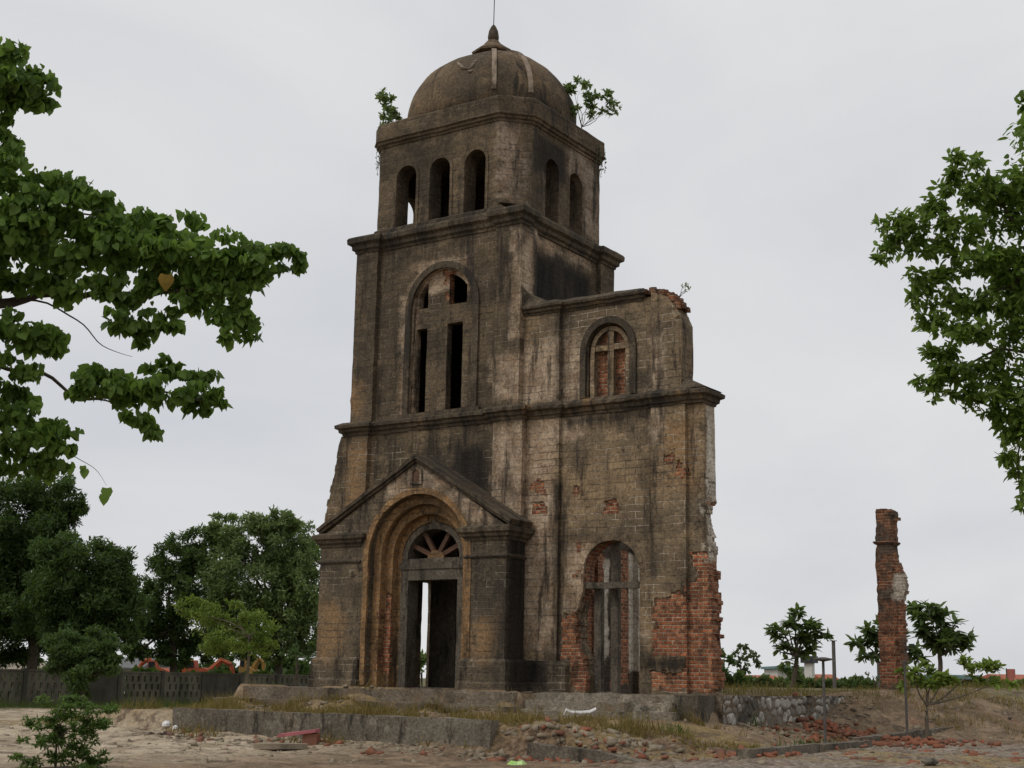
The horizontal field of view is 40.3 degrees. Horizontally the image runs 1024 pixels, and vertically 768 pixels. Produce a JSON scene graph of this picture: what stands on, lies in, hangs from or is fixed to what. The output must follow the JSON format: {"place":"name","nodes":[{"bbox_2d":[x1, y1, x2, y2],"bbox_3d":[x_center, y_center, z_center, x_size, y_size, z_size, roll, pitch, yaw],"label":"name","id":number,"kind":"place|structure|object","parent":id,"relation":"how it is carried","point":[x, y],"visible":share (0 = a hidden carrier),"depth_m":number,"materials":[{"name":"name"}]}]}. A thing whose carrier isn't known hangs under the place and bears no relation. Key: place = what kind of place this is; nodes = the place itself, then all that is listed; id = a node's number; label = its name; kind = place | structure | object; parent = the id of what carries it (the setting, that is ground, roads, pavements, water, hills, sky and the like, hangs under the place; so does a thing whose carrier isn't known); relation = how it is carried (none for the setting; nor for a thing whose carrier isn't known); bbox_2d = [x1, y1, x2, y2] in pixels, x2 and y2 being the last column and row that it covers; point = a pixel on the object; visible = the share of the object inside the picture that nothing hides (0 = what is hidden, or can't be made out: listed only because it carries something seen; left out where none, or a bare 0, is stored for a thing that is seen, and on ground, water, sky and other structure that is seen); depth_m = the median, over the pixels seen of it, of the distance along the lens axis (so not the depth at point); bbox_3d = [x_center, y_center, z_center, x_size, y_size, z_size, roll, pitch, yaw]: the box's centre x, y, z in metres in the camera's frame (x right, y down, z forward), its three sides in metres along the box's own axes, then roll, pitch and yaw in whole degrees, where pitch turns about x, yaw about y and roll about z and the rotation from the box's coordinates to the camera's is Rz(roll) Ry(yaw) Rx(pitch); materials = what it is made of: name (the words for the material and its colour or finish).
{"place":"outdoors","nodes":[
{"label":"outdoors","id":0,"kind":"place"},
{"bbox_2d":[0,678,1023,767],"bbox_3d":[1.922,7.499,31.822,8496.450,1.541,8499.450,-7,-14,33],"label":"ground","id":1,"kind":"structure","parent":0,"point":[890,717],"depth_m":26.45,"materials":[{"name":"soil"}]},
{"bbox_2d":[0,663,46,674],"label":"house","id":2,"kind":"structure","parent":1,"relation":"on","point":[15,667],"depth_m":90.95,"materials":[{"name":"white"}]},
{"bbox_2d":[0,473,91,696],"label":"broad tree","id":3,"kind":"object","parent":1,"relation":"on","point":[45,507],"visible":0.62,"depth_m":63.02,"materials":[{"name":"green plant"}]},
{"bbox_2d":[8,693,121,767],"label":"sapling","id":4,"kind":"object","parent":1,"relation":"on","point":[56,735],"visible":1,"depth_m":19.93,"materials":[{"name":"green plant"}]},
{"bbox_2d":[0,526,147,652],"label":"broad tree","id":5,"kind":"object","parent":1,"relation":"on","point":[102,587],"visible":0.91,"depth_m":59.38,"materials":[{"name":"green plant"}]},
{"bbox_2d":[38,622,133,708],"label":"leafy bush","id":6,"kind":"object","parent":1,"relation":"on","point":[78,661],"visible":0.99,"depth_m":52.71,"materials":[{"name":"green plant"}]},
{"bbox_2d":[118,658,168,692],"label":"house","id":7,"kind":"structure","parent":1,"relation":"on","point":[127,666],"depth_m":95.75,"materials":[{"name":"white paint"}]},
{"bbox_2d":[138,657,168,671],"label":"construction machine","id":8,"kind":"object","parent":1,"relation":"on","point":[150,662],"visible":0.2,"depth_m":83.34,"materials":[{"name":"orange paint"}]},
{"bbox_2d":[0,36,308,505],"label":"hibiscus tree","id":9,"kind":"object","parent":1,"relation":"on","point":[122,244],"visible":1,"depth_m":11.41,"materials":[{"name":"green plant"}]},
{"bbox_2d":[0,668,309,704],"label":"concrete fence","id":10,"kind":"object","parent":1,"relation":"on","point":[204,683],"visible":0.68,"depth_m":60.79,"materials":[{"name":"grey concrete"}]},
{"bbox_2d":[0,653,309,696],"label":"distant thicket","id":11,"kind":"object","parent":1,"relation":"on","point":[289,665],"visible":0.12,"depth_m":128.87,"materials":[{"name":"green plant"}]},
{"bbox_2d":[162,720,170,726],"bbox_3d":[-7.476,7.366,30.228,0.200,0.148,0.204,1,-12,0],"label":"foam scrap","id":12,"kind":"object","parent":1,"relation":"on","point":[165,723],"visible":0.91,"depth_m":30.16,"materials":[{"name":"white plastic"}]},
{"bbox_2d":[124,522,239,684],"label":"broad tree","id":13,"kind":"object","parent":1,"relation":"on","point":[167,625],"visible":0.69,"depth_m":71.49,"materials":[{"name":"green plant"}]},
{"bbox_2d":[182,657,234,672],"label":"construction machine","id":14,"kind":"object","parent":1,"relation":"on","point":[196,668],"visible":0.2,"depth_m":86.02,"materials":[{"name":"orange paint"}]},
{"bbox_2d":[171,593,282,683],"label":"young tree","id":15,"kind":"object","parent":1,"relation":"on","point":[219,646],"visible":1,"depth_m":46.98,"materials":[{"name":"green plant"}]},
{"bbox_2d":[238,657,265,673],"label":"construction machine","id":16,"kind":"object","parent":1,"relation":"on","point":[243,666],"visible":0.22,"depth_m":85.83,"materials":[{"name":"yellow paint"}]},
{"bbox_2d":[194,504,320,678],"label":"broad tree","id":17,"kind":"object","parent":1,"relation":"on","point":[289,572],"visible":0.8,"depth_m":69.19,"materials":[{"name":"green plant"}]},
{"bbox_2d":[254,743,307,748],"bbox_3d":[-4.324,6.805,26.208,1.008,0.116,0.424,1,-12,0],"label":"stone slab","id":18,"kind":"object","parent":1,"relation":"on","point":[279,746],"depth_m":26.05,"materials":[{"name":"beige stone"}]},
{"bbox_2d":[278,641,316,685],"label":"slim tree","id":19,"kind":"object","parent":1,"relation":"on","point":[295,650],"visible":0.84,"depth_m":65.80,"materials":[{"name":"green plant"}]},
{"bbox_2d":[277,729,319,744],"bbox_3d":[-4.099,6.822,26.848,0.774,0.387,0.414,0,-12,5],"label":"brick block","id":20,"kind":"object","parent":1,"relation":"on","point":[310,736],"depth_m":26.68,"materials":[{"name":"red brick"}]},
{"bbox_2d":[172,708,497,748],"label":"retaining wall","id":21,"kind":"structure","parent":1,"relation":"on","point":[455,730],"depth_m":27.42,"materials":[{"name":"concrete"}]},
{"bbox_2d":[214,685,533,712],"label":"stone steps","id":22,"kind":"structure","parent":1,"relation":"on","point":[453,699],"depth_m":32.54,"materials":[{"name":"stone"}]},
{"bbox_2d":[0,680,846,750],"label":"green grass","id":23,"kind":"structure","parent":1,"relation":"on","point":[100,704],"depth_m":52.63,"materials":[{"name":"green plant"}]},
{"bbox_2d":[420,648,426,685],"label":"leafy bush","id":24,"kind":"object","parent":1,"relation":"on","point":[423,657],"visible":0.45,"depth_m":51.93,"materials":[{"name":"green plant"}]},
{"bbox_2d":[1,684,1023,767],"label":"stone rubble","id":25,"kind":"object","parent":1,"relation":"on","point":[611,741],"visible":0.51,"depth_m":25.54,"materials":[{"name":"stone"}]},
{"bbox_2d":[307,0,725,695],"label":"ruined church tower","id":26,"kind":"structure","parent":1,"relation":"on","point":[523,484],"depth_m":34.57,"materials":[{"name":"stone"}]},
{"bbox_2d":[375,151,379,174],"bbox_3d":[-3.627,-6.289,38.942,0.263,1.131,0.452,-7,-14,33],"label":"hanging creeper","id":27,"kind":"object","parent":26,"relation":"hanging from","point":[378,164],"visible":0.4,"depth_m":38.86,"materials":[{"name":"green plant"}]},
{"bbox_2d":[375,87,402,124],"bbox_3d":[-3.449,-7.575,39.255,0.824,1.634,0.781,-7,-14,33],"label":"wall plant","id":28,"kind":"object","parent":26,"relation":"on","point":[392,113],"depth_m":39.23,"materials":[{"name":"green plant"}]},
{"bbox_2d":[397,261,480,418],"bbox_3d":[-1.735,-1.170,35.945,2.556,4.063,0.473,-7,-14,33],"label":"arched window","id":29,"kind":"structure","parent":26,"relation":"in","point":[441,313],"depth_m":36.02,"materials":[{"name":"stone"}]},
{"bbox_2d":[563,74,621,127],"bbox_3d":[2.195,-7.696,38.674,1.526,1.837,1.034,7,-13,-26],"label":"wall plant","id":30,"kind":"object","parent":26,"relation":"on","point":[569,87],"depth_m":38.63,"materials":[{"name":"green plant"}]},
{"bbox_2d":[595,144,606,173],"bbox_3d":[2.462,-6.204,38.955,0.267,0.972,0.611,-7,-14,33],"label":"hanging creeper","id":31,"kind":"object","parent":26,"relation":"hanging from","point":[601,162],"visible":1,"depth_m":38.87,"materials":[{"name":"green plant"}]},
{"bbox_2d":[678,282,690,309],"bbox_3d":[4.010,-2.030,32.488,0.297,0.695,0.185,-7,-14,33],"label":"wall plant","id":32,"kind":"object","parent":26,"relation":"on","point":[685,291],"depth_m":32.52,"materials":[{"name":"green plant"}]},
{"bbox_2d":[508,760,526,764],"bbox_3d":[0.085,5.995,22.113,0.304,0.088,0.171,1,-12,0],"label":"plastic bag","id":33,"kind":"object","parent":1,"relation":"on","point":[514,762],"visible":0.97,"depth_m":22.05,"materials":[{"name":"green plastic"}]},
{"bbox_2d":[12,675,1023,757],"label":"dry grass","id":34,"kind":"structure","parent":1,"relation":"on","point":[506,718],"depth_m":30.57,"materials":[{"name":"brown plant"}]},
{"bbox_2d":[564,708,596,715],"bbox_3d":[1.432,6.905,29.350,0.679,0.198,0.257,1,-12,0],"label":"torn sheet","id":35,"kind":"object","parent":1,"relation":"on","point":[583,711],"visible":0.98,"depth_m":29.29,"materials":[{"name":"white plastic"}]},
{"bbox_2d":[527,742,647,762],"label":"broken wall","id":36,"kind":"structure","parent":1,"relation":"on","point":[540,750],"depth_m":23.98,"materials":[{"name":"concrete"}]},
{"bbox_2d":[166,692,1023,764],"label":"brick rubble","id":37,"kind":"object","parent":1,"relation":"on","point":[847,731],"visible":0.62,"depth_m":28.60,"materials":[{"name":"red brick"}]},
{"bbox_2d":[519,692,679,720],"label":"concrete steps","id":38,"kind":"structure","parent":1,"relation":"on","point":[555,703],"depth_m":30.11,"materials":[{"name":"grey concrete"}]},
{"bbox_2d":[673,695,715,722],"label":"concrete block","id":39,"kind":"structure","parent":1,"relation":"on","point":[705,705],"depth_m":29.22,"materials":[{"name":"grey concrete"}]},
{"bbox_2d":[720,647,748,687],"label":"leafy bush","id":40,"kind":"object","parent":1,"relation":"on","point":[739,672],"visible":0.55,"depth_m":51.84,"materials":[{"name":"green plant"}]},
{"bbox_2d":[733,643,762,674],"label":"thin tree","id":41,"kind":"object","parent":1,"relation":"on","point":[745,648],"visible":0.83,"depth_m":58.01,"materials":[{"name":"green plant"}]},
{"bbox_2d":[745,675,777,678],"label":"house","id":42,"kind":"structure","parent":1,"relation":"on","point":[771,676],"depth_m":122.90,"materials":[{"name":"red tile"}]},
{"bbox_2d":[716,695,845,725],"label":"stone wall","id":43,"kind":"structure","parent":1,"relation":"on","point":[767,710],"depth_m":31.69,"materials":[{"name":"stone"}]},
{"bbox_2d":[760,666,803,677],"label":"house","id":44,"kind":"structure","parent":1,"relation":"on","point":[771,670],"depth_m":131.34,"materials":[{"name":"white paint"}]},
{"bbox_2d":[776,661,805,686],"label":"leafy bush","id":45,"kind":"object","parent":1,"relation":"on","point":[788,673],"visible":0.54,"depth_m":76.27,"materials":[{"name":"green plant"}]},
{"bbox_2d":[763,602,833,687],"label":"almond tree","id":46,"kind":"object","parent":1,"relation":"on","point":[804,638],"visible":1,"depth_m":71.84,"materials":[{"name":"green plant"}]},
{"bbox_2d":[736,740,871,758],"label":"kerb","id":47,"kind":"structure","parent":1,"relation":"on","point":[810,748],"depth_m":25.43,"materials":[{"name":"concrete"}]},
{"bbox_2d":[800,656,817,677],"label":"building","id":48,"kind":"structure","parent":1,"relation":"on","point":[809,668],"depth_m":124.95,"materials":[{"name":"white paint"}]},
{"bbox_2d":[813,657,831,741],"bbox_3d":[6.522,6.751,29.119,0.400,2.061,0.400,-7,-14,33],"label":"lamp post","id":49,"kind":"object","parent":1,"relation":"on","point":[823,659],"visible":0.92,"depth_m":29.14,"materials":[{"name":"metal"}]},
{"bbox_2d":[815,674,838,681],"bbox_3d":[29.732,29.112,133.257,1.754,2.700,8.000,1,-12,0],"label":"house","id":50,"kind":"structure","parent":1,"relation":"on","point":[817,676],"depth_m":132.41,"materials":[{"name":"red tile"}]},
{"bbox_2d":[830,640,836,687],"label":"utility pole","id":51,"kind":"object","parent":1,"relation":"on","point":[834,665],"visible":0.72,"depth_m":85.14,"materials":[{"name":"concrete"}]},
{"bbox_2d":[865,671,879,688],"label":"twiggy bush","id":52,"kind":"object","parent":1,"relation":"on","point":[867,674],"visible":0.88,"depth_m":44.98,"materials":[{"name":"grey plant"}]},
{"bbox_2d":[877,662,879,687],"bbox_3d":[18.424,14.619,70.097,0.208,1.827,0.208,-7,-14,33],"label":"utility pole","id":53,"kind":"object","parent":1,"relation":"on","point":[878,682],"visible":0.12,"depth_m":70.04,"materials":[{"name":"concrete"}]},
{"bbox_2d":[737,673,1023,688],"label":"distant shrubs","id":54,"kind":"object","parent":1,"relation":"on","point":[850,681],"visible":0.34,"depth_m":94.73,"materials":[{"name":"green plant"}]},
{"bbox_2d":[843,615,931,666],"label":"almond tree","id":55,"kind":"object","parent":1,"relation":"on","point":[869,639],"visible":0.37,"depth_m":63.91,"materials":[{"name":"green plant"}]},
{"bbox_2d":[872,508,909,689],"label":"brick pillar","id":56,"kind":"structure","parent":1,"relation":"on","point":[892,586],"depth_m":38.37,"materials":[{"name":"brown brick"}]},
{"bbox_2d":[848,727,953,740],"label":"kerb","id":57,"kind":"structure","parent":1,"relation":"on","point":[915,733],"depth_m":32.57,"materials":[{"name":"concrete"}]},
{"bbox_2d":[902,661,908,735],"bbox_3d":[9.074,7.409,32.110,0.083,2.043,0.083,-7,-14,33],"label":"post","id":58,"kind":"object","parent":1,"relation":"on","point":[905,695],"visible":0.78,"depth_m":32.12,"materials":[{"name":"metal"}]},
{"bbox_2d":[921,757,938,764],"bbox_3d":[6.634,5.979,22.116,0.270,0.119,0.282,1,-12,0],"label":"dark stone","id":59,"kind":"object","parent":1,"relation":"on","point":[929,760],"visible":1,"depth_m":22.04,"materials":[{"name":"stone"}]},
{"bbox_2d":[905,599,977,670],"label":"almond tree","id":60,"kind":"object","parent":1,"relation":"on","point":[946,639],"visible":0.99,"depth_m":61.85,"materials":[{"name":"green plant"}]},
{"bbox_2d":[868,90,1023,515],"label":"leafy tree","id":61,"kind":"object","parent":1,"relation":"on","point":[997,263],"visible":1,"depth_m":12.94,"materials":[{"name":"green plant"}]},
{"bbox_2d":[923,675,978,681],"bbox_3d":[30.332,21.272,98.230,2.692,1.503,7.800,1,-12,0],"label":"house","id":62,"kind":"structure","parent":1,"relation":"on","point":[963,677],"depth_m":94.56,"materials":[{"name":"grey"}]},
{"bbox_2d":[893,653,1019,737],"bbox_3d":[10.320,7.358,32.336,2.855,2.227,1.012,-1,-12,10],"label":"sapling","id":63,"kind":"object","parent":1,"relation":"on","point":[937,680],"visible":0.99,"depth_m":32.46,"materials":[{"name":"green plant"}]},
{"bbox_2d":[982,674,1023,680],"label":"house","id":64,"kind":"structure","parent":1,"relation":"on","point":[1004,676],"depth_m":112.57,"materials":[{"name":"red tile"}]},
{"bbox_2d":[1006,668,1015,680],"bbox_3d":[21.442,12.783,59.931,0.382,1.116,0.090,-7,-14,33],"label":"billboard","id":65,"kind":"object","parent":1,"relation":"on","point":[1010,674],"visible":0.6,"depth_m":59.98,"materials":[{"name":"metal"}]},
{"bbox_2d":[0,0,1023,680],"label":"sky","id":66,"kind":"structure","parent":0,"point":[753,150],"materials":[{"name":"grey"}]}
]}

